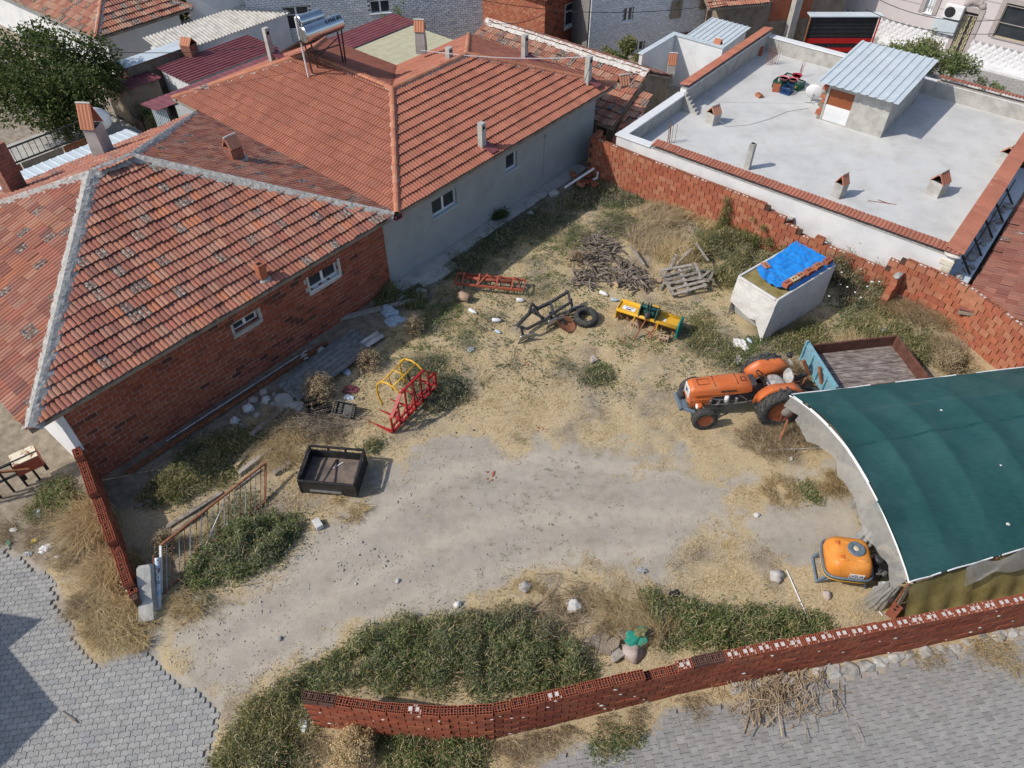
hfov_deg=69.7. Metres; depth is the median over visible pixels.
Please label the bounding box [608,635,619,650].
rubble piece
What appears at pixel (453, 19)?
whitewashed house
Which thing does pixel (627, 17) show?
window
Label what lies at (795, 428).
tall dry grass
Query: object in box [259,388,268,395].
stone
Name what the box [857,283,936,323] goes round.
tall dry grass
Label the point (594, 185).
loose brick
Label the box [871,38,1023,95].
back lane
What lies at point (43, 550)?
litter
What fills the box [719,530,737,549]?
tall dry grass
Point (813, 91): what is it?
satellite dish
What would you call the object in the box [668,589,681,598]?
litter
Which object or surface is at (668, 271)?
plank
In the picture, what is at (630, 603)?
tall dry grass
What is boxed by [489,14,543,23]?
cable
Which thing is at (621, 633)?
rubble piece
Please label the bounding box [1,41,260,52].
cable
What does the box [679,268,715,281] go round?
wooden pallet
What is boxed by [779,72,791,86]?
plastic crate
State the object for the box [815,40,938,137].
stair hut
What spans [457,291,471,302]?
clay pipe
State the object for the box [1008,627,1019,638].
footing stone
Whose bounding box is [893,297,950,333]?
stick litter
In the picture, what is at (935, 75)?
white wall
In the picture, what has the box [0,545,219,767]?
street
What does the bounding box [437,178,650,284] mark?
green patch
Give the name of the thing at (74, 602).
tall dry grass
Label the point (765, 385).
tractor
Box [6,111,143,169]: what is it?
yard floor
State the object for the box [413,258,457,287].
concrete slab
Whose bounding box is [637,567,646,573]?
litter
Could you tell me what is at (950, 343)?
tall dry grass
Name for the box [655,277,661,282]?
log
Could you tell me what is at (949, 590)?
khaki tarp
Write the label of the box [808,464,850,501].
tall dry grass
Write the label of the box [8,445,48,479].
red trailer box
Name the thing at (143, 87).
maroon shed
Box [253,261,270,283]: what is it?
brick chimney
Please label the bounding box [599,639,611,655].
rubble piece
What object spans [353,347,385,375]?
dry bush
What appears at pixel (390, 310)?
litter
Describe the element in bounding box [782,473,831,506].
weed clump
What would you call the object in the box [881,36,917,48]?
shrub
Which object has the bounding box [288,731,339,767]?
tall dry grass
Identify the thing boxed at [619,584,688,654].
tall dry grass
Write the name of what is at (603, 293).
bottle
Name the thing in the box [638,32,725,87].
white yard wall
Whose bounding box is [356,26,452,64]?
yellowish roof
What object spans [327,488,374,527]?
tall dry grass
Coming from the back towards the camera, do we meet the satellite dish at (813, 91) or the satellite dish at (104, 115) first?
the satellite dish at (813, 91)
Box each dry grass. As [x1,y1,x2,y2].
[0,496,58,556]
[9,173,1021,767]
[31,483,134,565]
[35,532,98,573]
[41,582,105,627]
[57,530,153,609]
[59,579,163,665]
[106,615,162,662]
[156,581,212,637]
[237,414,322,478]
[247,401,306,443]
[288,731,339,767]
[296,417,347,454]
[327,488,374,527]
[483,728,541,767]
[497,571,555,626]
[515,721,581,763]
[534,577,620,656]
[562,712,619,750]
[579,570,648,644]
[600,703,655,744]
[617,216,690,258]
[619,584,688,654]
[628,195,687,230]
[641,228,715,271]
[667,691,721,734]
[674,205,707,221]
[693,214,728,231]
[715,680,778,728]
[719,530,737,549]
[727,411,801,463]
[754,470,807,510]
[772,350,808,381]
[780,421,824,454]
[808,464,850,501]
[825,323,871,341]
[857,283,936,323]
[883,285,965,336]
[905,644,963,689]
[907,300,981,346]
[914,323,979,366]
[957,630,1023,686]
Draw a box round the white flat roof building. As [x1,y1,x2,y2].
[615,26,1023,283]
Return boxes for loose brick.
[312,517,323,530]
[570,170,576,177]
[576,181,584,187]
[581,180,588,185]
[584,172,591,178]
[588,179,595,184]
[591,182,599,188]
[630,319,641,328]
[658,334,668,342]
[755,92,762,97]
[758,46,763,55]
[760,262,770,268]
[772,83,780,92]
[781,279,793,288]
[789,275,799,284]
[795,271,805,280]
[803,266,814,275]
[812,261,823,270]
[822,256,833,265]
[885,602,902,618]
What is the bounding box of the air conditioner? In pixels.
[941,2,965,19]
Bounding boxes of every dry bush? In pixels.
[148,526,181,559]
[300,369,341,404]
[326,723,378,767]
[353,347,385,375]
[400,313,424,339]
[567,248,584,265]
[928,346,968,374]
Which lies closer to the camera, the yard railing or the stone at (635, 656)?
the stone at (635, 656)
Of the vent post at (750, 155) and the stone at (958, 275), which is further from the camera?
the vent post at (750, 155)
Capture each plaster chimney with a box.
[75,102,113,156]
[414,18,426,53]
[666,52,677,86]
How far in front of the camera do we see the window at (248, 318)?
19.87 m
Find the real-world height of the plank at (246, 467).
0.111 m
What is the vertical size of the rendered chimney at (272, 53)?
1.230 m
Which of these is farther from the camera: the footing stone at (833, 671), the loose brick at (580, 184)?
the loose brick at (580, 184)
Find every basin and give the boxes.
[779,75,789,80]
[788,76,798,82]
[792,73,801,78]
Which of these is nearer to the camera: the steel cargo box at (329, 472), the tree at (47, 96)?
the steel cargo box at (329, 472)
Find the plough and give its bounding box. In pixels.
[516,290,584,342]
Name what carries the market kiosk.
on the back lane
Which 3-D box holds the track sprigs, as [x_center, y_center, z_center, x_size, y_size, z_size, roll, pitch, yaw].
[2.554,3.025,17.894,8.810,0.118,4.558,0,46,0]
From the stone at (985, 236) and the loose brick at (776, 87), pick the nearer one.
the stone at (985, 236)
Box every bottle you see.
[468,308,476,313]
[492,318,500,321]
[599,290,607,295]
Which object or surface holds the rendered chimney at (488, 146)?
on the grey house at (400, 140)
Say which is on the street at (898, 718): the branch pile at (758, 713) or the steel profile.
the branch pile at (758, 713)
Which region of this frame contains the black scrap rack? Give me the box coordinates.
[0,450,43,498]
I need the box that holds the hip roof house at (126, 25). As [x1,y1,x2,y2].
[0,0,192,73]
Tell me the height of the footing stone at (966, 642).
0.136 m
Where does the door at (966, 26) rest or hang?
in the pink house at (1001, 54)
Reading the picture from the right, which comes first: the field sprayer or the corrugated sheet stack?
the field sprayer
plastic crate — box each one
[303,397,330,417]
[331,400,356,418]
[772,76,785,89]
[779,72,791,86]
[780,83,794,95]
[790,79,805,91]
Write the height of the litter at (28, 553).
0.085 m
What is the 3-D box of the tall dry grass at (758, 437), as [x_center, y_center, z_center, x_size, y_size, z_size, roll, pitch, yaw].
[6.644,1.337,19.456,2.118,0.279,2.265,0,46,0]
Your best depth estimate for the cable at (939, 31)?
28.42 m
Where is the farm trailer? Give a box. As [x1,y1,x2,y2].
[792,335,930,390]
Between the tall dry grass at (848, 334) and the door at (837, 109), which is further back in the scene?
the door at (837, 109)
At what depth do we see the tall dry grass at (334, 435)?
19.38 m
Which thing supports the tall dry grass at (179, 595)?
on the ground at (690, 493)
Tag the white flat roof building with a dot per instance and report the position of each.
(804, 159)
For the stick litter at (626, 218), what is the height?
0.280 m
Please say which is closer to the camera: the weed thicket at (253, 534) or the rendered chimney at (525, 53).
the weed thicket at (253, 534)
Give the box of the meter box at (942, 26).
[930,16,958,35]
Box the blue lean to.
[0,129,137,189]
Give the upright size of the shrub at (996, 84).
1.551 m
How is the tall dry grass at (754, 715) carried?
on the ground at (690, 493)
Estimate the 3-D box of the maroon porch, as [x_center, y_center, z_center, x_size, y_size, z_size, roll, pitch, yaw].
[-11.251,-12.399,29.503,1.252,0.144,7.400,31,54,27]
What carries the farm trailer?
on the ground at (690, 493)
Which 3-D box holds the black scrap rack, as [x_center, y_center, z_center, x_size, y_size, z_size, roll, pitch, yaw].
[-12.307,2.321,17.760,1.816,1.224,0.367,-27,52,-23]
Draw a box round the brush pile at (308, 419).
[255,402,383,446]
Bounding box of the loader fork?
[369,358,436,432]
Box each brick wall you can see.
[72,446,141,607]
[301,593,1023,740]
[587,129,1023,368]
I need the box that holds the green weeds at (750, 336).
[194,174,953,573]
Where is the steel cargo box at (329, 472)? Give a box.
[296,444,367,497]
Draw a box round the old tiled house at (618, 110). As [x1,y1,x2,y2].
[475,17,672,144]
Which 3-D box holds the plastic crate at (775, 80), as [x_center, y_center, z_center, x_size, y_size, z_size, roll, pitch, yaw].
[11.391,-12.830,31.337,0.400,0.300,0.500,29,53,25]
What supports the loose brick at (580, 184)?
on the ground at (690, 493)
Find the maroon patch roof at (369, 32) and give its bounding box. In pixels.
[328,13,413,48]
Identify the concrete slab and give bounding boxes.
[274,392,293,409]
[290,400,303,411]
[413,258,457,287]
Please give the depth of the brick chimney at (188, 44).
31.32 m
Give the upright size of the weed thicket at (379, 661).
0.718 m
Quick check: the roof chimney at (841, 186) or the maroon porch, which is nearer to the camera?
the roof chimney at (841, 186)
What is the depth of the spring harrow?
23.54 m
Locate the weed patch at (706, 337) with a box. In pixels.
[674,305,837,372]
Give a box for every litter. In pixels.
[23,550,32,556]
[38,543,52,553]
[298,718,307,731]
[342,368,351,375]
[342,385,358,393]
[343,394,353,400]
[381,304,398,317]
[384,315,405,326]
[416,287,426,294]
[509,572,651,644]
[582,210,661,242]
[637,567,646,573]
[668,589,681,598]
[732,414,824,461]
[733,338,748,350]
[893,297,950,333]
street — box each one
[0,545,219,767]
[539,635,1023,767]
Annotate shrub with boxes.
[130,101,152,130]
[144,112,156,128]
[391,0,410,18]
[488,206,509,224]
[601,45,615,53]
[612,50,628,59]
[616,34,639,62]
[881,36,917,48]
[886,38,935,74]
[901,28,953,72]
[929,46,983,78]
[961,74,987,90]
[988,80,1009,94]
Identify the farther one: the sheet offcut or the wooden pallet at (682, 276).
the wooden pallet at (682, 276)
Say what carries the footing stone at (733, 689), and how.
on the ground at (690, 493)
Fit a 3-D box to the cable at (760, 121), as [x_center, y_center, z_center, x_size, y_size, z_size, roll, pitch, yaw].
[10.142,-10.712,29.284,4.369,0.302,0.498,-14,48,-13]
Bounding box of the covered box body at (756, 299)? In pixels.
[728,248,835,340]
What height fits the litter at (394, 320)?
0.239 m
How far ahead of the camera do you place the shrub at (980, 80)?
31.71 m
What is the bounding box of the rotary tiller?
[615,299,683,339]
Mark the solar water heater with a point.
(313, 26)
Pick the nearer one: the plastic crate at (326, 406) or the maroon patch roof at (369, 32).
the plastic crate at (326, 406)
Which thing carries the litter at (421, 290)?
on the ground at (690, 493)
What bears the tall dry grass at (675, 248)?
on the ground at (690, 493)
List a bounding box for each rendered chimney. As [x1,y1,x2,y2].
[261,26,284,61]
[445,46,452,58]
[477,121,497,153]
[521,33,537,60]
[584,55,601,87]
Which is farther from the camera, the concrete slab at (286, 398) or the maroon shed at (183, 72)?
the maroon shed at (183, 72)
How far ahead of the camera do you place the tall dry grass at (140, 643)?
15.48 m
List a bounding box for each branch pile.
[693,626,860,749]
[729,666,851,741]
[731,687,795,736]
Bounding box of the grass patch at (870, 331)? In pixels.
[834,305,975,372]
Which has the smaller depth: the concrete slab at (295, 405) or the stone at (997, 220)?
the concrete slab at (295, 405)
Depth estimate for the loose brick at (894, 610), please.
15.81 m
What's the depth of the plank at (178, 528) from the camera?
17.57 m
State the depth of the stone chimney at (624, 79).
29.09 m
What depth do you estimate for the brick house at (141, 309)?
19.14 m
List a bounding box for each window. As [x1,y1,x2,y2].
[233,312,261,335]
[282,6,308,31]
[308,262,340,292]
[369,0,391,14]
[431,189,458,219]
[505,151,518,174]
[565,3,571,28]
[622,7,633,23]
[633,41,643,52]
[921,0,935,14]
[991,3,1023,44]
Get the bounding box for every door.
[822,88,854,125]
[931,19,956,34]
[948,11,978,54]
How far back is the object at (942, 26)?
35.71 m
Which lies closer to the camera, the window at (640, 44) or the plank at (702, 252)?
the plank at (702, 252)
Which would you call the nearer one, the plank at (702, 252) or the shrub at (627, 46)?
the plank at (702, 252)
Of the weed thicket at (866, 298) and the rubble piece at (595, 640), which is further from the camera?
the weed thicket at (866, 298)
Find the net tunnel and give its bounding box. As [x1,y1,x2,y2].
[778,367,1023,606]
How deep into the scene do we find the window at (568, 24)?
36.40 m
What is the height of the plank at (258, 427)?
0.136 m
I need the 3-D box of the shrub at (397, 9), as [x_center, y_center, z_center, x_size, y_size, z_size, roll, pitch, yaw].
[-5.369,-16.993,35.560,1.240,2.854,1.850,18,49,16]
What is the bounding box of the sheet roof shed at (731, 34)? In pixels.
[687,17,750,53]
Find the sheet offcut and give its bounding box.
[355,331,384,348]
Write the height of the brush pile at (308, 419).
0.284 m
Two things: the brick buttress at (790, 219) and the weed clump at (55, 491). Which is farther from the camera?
the brick buttress at (790, 219)
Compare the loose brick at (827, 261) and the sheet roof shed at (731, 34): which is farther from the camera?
the sheet roof shed at (731, 34)
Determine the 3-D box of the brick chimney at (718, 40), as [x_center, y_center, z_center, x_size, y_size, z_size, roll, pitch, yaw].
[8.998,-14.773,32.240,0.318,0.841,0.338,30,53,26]
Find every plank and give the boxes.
[134,496,159,508]
[156,491,222,532]
[172,510,204,532]
[233,448,251,467]
[235,469,259,489]
[237,447,270,474]
[245,430,267,443]
[248,406,285,436]
[272,460,291,475]
[340,295,426,320]
[629,244,644,264]
[659,254,676,289]
[665,248,691,273]
[695,243,709,260]
[700,272,719,284]
[768,447,819,450]
[786,570,806,616]
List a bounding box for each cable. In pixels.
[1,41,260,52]
[421,50,586,58]
[483,0,725,12]
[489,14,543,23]
[718,108,806,126]
[866,9,1021,34]
[880,0,1023,20]
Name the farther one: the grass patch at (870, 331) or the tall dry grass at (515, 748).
the grass patch at (870, 331)
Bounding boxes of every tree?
[0,15,128,143]
[179,0,190,21]
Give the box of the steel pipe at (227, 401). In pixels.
[165,349,307,441]
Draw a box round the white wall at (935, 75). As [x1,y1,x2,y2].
[926,70,1023,100]
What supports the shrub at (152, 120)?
on the ground at (690, 493)
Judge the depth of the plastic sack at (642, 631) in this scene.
15.31 m
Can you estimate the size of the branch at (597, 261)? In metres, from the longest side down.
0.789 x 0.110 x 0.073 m
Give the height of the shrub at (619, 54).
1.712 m
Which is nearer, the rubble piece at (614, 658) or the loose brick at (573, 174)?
the rubble piece at (614, 658)
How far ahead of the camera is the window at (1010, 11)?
34.30 m
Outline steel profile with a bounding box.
[126,341,327,474]
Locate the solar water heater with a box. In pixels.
[278,9,345,76]
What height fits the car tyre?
0.332 m
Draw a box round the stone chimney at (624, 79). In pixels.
[616,73,630,90]
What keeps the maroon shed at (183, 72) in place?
on the ground at (690, 493)
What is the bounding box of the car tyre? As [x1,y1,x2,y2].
[573,306,597,327]
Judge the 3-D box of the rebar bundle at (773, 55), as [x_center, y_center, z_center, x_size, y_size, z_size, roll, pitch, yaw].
[11.649,-14.677,32.718,0.539,0.902,0.305,0,46,0]
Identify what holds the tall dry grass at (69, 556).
on the ground at (690, 493)
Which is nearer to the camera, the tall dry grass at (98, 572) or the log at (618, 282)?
the tall dry grass at (98, 572)
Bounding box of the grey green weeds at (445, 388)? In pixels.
[359,353,475,458]
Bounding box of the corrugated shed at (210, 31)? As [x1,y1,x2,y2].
[143,5,292,50]
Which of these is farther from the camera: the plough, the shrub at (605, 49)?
the shrub at (605, 49)
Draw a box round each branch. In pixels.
[570,280,590,284]
[584,281,606,288]
[587,260,608,263]
[622,277,641,289]
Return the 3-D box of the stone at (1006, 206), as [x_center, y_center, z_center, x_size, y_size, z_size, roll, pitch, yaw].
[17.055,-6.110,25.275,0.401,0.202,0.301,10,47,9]
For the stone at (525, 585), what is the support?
on the ground at (690, 493)
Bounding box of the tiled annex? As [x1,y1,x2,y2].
[186,0,244,21]
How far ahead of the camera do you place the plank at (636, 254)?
24.63 m
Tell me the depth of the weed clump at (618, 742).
14.13 m
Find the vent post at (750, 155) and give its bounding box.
[743,142,756,169]
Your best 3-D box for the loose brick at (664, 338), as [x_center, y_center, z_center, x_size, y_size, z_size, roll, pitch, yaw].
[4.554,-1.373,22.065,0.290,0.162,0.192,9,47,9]
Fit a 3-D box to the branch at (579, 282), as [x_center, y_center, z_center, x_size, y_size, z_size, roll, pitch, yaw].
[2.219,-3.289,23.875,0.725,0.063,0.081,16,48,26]
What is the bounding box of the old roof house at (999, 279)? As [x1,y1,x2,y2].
[957,196,1023,322]
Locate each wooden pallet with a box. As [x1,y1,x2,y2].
[659,262,707,296]
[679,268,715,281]
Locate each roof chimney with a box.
[705,103,721,125]
[831,171,849,199]
[924,168,951,198]
[995,144,1014,165]
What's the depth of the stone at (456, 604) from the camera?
16.09 m
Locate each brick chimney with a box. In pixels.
[0,141,26,193]
[179,35,199,56]
[222,132,247,160]
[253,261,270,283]
[713,37,722,44]
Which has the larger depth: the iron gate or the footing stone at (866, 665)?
the iron gate
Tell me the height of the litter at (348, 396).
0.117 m
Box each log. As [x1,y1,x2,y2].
[613,276,624,286]
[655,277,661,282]
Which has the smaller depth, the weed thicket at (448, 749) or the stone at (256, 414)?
the weed thicket at (448, 749)
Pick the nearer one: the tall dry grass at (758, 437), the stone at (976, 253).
the tall dry grass at (758, 437)
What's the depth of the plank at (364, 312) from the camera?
22.96 m
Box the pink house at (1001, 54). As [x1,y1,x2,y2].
[843,0,1023,80]
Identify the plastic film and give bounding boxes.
[781,397,906,610]
[964,548,1023,585]
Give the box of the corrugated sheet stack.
[277,328,370,400]
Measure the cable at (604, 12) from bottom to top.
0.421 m
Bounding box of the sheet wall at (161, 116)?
[151,109,169,125]
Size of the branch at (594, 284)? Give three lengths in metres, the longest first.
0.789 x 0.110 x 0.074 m
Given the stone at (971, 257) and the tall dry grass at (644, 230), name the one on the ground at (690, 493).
the tall dry grass at (644, 230)
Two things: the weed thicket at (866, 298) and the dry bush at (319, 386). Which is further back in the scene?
the weed thicket at (866, 298)
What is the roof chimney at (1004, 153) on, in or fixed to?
on the white flat roof building
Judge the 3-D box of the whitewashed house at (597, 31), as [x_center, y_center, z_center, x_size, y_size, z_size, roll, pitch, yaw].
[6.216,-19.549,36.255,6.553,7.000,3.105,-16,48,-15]
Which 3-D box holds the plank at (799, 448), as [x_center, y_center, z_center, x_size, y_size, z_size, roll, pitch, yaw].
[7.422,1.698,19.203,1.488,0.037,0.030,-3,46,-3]
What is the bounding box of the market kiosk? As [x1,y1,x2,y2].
[802,12,884,53]
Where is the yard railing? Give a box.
[8,121,87,170]
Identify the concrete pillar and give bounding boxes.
[135,564,157,621]
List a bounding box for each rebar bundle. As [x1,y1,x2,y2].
[667,121,677,142]
[766,43,781,64]
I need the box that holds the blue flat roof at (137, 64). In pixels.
[117,40,182,111]
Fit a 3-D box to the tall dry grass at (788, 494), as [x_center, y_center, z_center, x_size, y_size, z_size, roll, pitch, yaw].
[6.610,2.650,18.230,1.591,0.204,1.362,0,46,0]
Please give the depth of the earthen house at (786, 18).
36.25 m
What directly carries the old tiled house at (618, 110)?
on the ground at (690, 493)
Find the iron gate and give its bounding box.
[159,462,266,597]
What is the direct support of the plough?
on the ground at (690, 493)
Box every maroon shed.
[105,71,171,131]
[156,35,278,114]
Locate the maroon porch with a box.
[140,49,294,110]
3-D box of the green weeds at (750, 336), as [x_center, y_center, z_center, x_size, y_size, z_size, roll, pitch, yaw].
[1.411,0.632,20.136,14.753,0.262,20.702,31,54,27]
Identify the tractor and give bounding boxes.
[674,352,806,429]
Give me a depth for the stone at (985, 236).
23.93 m
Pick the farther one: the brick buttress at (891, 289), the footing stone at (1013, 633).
the brick buttress at (891, 289)
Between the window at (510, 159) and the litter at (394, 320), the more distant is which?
the window at (510, 159)
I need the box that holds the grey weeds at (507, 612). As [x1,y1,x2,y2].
[450,589,575,662]
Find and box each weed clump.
[14,471,89,528]
[369,277,436,312]
[568,712,661,766]
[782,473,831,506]
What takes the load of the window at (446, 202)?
in the grey house at (400, 140)
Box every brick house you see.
[0,110,394,477]
[482,0,572,41]
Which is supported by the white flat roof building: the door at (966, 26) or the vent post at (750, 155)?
the vent post at (750, 155)
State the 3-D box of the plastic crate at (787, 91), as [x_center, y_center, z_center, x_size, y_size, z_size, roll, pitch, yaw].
[11.598,-12.403,30.939,0.380,0.280,0.500,31,54,27]
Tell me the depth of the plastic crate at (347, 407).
19.95 m
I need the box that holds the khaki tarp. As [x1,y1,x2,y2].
[877,553,1023,616]
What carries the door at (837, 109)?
in the stair hut
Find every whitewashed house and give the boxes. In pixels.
[244,0,482,43]
[571,0,706,52]
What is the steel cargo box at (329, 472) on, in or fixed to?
on the ground at (690, 493)
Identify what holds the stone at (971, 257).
on the white flat roof building
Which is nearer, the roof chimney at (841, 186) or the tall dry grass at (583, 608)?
the tall dry grass at (583, 608)
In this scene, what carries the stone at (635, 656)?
on the ground at (690, 493)
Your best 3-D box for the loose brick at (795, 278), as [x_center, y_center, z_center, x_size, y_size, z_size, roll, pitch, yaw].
[8.236,-3.043,21.443,0.290,0.137,0.192,-26,51,-23]
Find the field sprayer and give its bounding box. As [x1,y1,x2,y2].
[811,536,888,588]
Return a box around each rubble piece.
[585,634,600,646]
[596,631,609,642]
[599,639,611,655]
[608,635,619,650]
[610,648,624,662]
[616,627,627,639]
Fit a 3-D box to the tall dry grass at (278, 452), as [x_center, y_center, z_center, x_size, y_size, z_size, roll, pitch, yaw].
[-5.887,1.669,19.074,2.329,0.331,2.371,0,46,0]
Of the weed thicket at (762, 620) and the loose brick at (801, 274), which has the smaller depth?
the weed thicket at (762, 620)
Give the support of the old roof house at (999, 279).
on the ground at (690, 493)
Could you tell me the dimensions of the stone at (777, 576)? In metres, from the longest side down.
0.362 x 0.332 x 0.275 m
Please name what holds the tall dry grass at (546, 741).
on the ground at (690, 493)
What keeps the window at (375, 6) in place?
in the whitewashed house at (453, 19)
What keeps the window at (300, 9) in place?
in the whitewashed house at (453, 19)
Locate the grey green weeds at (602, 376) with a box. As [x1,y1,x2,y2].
[578,353,620,391]
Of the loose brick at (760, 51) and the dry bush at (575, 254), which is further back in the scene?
the loose brick at (760, 51)
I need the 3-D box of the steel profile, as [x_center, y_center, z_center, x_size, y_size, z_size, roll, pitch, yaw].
[-7.640,0.485,20.242,0.167,0.105,6.413,32,54,27]
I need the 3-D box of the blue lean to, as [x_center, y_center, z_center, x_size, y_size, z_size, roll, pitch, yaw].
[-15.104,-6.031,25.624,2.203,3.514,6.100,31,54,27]
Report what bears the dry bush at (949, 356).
on the ground at (690, 493)
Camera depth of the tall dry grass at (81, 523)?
17.14 m
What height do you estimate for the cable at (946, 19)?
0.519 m
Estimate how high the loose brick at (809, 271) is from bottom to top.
0.137 m
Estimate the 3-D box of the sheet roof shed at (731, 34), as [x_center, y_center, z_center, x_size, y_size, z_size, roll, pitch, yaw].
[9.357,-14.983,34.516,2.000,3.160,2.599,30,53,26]
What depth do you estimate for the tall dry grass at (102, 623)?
15.68 m
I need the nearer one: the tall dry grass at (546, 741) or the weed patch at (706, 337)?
the tall dry grass at (546, 741)
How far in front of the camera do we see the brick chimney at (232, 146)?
21.99 m
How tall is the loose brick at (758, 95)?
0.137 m
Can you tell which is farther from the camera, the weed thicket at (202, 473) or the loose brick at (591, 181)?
the loose brick at (591, 181)
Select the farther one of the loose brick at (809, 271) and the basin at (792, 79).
the basin at (792, 79)
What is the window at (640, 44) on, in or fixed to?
in the whitewashed house at (597, 31)
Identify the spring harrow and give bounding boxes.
[454,272,526,292]
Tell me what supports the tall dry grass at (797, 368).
on the ground at (690, 493)
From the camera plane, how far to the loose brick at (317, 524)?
17.46 m
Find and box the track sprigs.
[431,437,780,594]
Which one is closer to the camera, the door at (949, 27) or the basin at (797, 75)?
the basin at (797, 75)
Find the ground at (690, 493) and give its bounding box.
[0,1,1023,767]
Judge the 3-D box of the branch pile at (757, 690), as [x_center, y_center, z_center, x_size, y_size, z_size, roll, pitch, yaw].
[5.393,6.293,14.619,2.448,0.282,3.023,-35,56,-29]
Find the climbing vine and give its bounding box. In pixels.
[712,196,774,248]
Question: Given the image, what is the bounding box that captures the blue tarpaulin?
[757,241,833,290]
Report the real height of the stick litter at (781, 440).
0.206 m
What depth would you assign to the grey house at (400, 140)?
25.00 m
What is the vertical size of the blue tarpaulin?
0.226 m
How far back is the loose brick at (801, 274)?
21.51 m
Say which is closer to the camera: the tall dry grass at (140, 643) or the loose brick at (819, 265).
the tall dry grass at (140, 643)
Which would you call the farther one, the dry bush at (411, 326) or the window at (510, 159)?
the window at (510, 159)
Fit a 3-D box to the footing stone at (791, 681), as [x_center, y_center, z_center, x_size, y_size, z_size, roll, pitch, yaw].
[5.615,6.089,15.014,0.514,0.201,0.328,-21,49,-19]
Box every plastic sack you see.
[624,626,647,647]
[634,627,647,636]
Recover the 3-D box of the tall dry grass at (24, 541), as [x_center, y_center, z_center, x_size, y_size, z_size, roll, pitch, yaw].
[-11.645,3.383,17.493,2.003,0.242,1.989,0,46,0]
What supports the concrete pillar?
on the ground at (690, 493)
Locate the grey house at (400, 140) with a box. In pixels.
[171,32,616,291]
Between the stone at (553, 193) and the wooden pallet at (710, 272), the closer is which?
the wooden pallet at (710, 272)
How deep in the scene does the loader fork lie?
19.65 m
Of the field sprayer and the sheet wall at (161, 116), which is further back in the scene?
the sheet wall at (161, 116)
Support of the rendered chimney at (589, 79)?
on the grey house at (400, 140)
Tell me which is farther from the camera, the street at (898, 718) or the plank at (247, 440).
the plank at (247, 440)
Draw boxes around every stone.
[229,416,239,424]
[242,403,254,413]
[248,395,258,403]
[254,411,261,418]
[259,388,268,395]
[261,395,270,403]
[300,353,308,359]
[453,600,461,608]
[518,580,530,592]
[548,189,559,196]
[566,599,581,612]
[589,355,597,362]
[622,644,643,663]
[730,682,745,694]
[749,681,760,690]
[770,569,784,583]
[780,673,796,689]
[812,667,824,676]
[822,590,831,600]
[824,663,843,678]
[840,661,859,677]
[857,660,875,671]
[871,656,888,667]
[887,652,904,662]
[905,650,915,659]
[917,646,933,657]
[933,644,948,653]
[947,644,962,653]
[954,272,962,279]
[962,639,978,648]
[965,252,976,260]
[968,250,979,256]
[968,264,975,268]
[978,633,992,643]
[979,241,986,246]
[980,232,991,241]
[981,226,992,233]
[990,630,1006,641]
[993,217,1004,223]
[1002,202,1014,209]
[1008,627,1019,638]
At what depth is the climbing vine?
25.23 m
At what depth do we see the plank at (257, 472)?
18.48 m
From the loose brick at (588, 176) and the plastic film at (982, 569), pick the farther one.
the loose brick at (588, 176)
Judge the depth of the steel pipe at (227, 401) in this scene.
20.33 m
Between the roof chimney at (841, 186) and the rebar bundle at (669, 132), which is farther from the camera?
the rebar bundle at (669, 132)
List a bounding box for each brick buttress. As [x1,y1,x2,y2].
[787,216,794,223]
[878,270,905,309]
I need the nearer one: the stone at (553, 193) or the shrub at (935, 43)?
the stone at (553, 193)
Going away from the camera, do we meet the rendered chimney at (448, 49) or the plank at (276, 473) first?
the plank at (276, 473)
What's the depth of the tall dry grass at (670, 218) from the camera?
26.48 m
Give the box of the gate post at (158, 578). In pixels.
[153,556,161,609]
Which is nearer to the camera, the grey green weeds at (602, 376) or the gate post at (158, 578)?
the gate post at (158, 578)
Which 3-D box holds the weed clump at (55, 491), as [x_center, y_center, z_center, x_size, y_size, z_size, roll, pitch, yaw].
[-11.114,2.737,17.903,1.889,0.503,1.834,0,46,0]
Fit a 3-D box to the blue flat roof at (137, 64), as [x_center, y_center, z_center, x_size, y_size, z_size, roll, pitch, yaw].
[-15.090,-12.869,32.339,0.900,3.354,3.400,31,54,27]
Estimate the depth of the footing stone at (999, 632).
15.63 m
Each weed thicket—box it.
[130,416,280,514]
[168,498,314,598]
[194,666,332,767]
[266,597,605,708]
[359,698,499,767]
[624,577,849,662]
[675,224,786,292]
[820,236,892,314]
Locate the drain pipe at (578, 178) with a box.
[564,167,594,187]
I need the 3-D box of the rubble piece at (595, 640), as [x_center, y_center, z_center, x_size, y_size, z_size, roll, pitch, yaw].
[1.711,5.427,15.514,0.362,0.050,0.283,-2,51,-2]
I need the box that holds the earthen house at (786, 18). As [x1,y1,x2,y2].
[704,0,846,41]
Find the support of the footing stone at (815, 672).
on the ground at (690, 493)
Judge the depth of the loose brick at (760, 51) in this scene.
33.56 m
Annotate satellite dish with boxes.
[93,107,111,128]
[804,84,823,105]
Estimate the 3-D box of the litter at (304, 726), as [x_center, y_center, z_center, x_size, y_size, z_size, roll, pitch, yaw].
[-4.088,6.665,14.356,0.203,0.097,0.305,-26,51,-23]

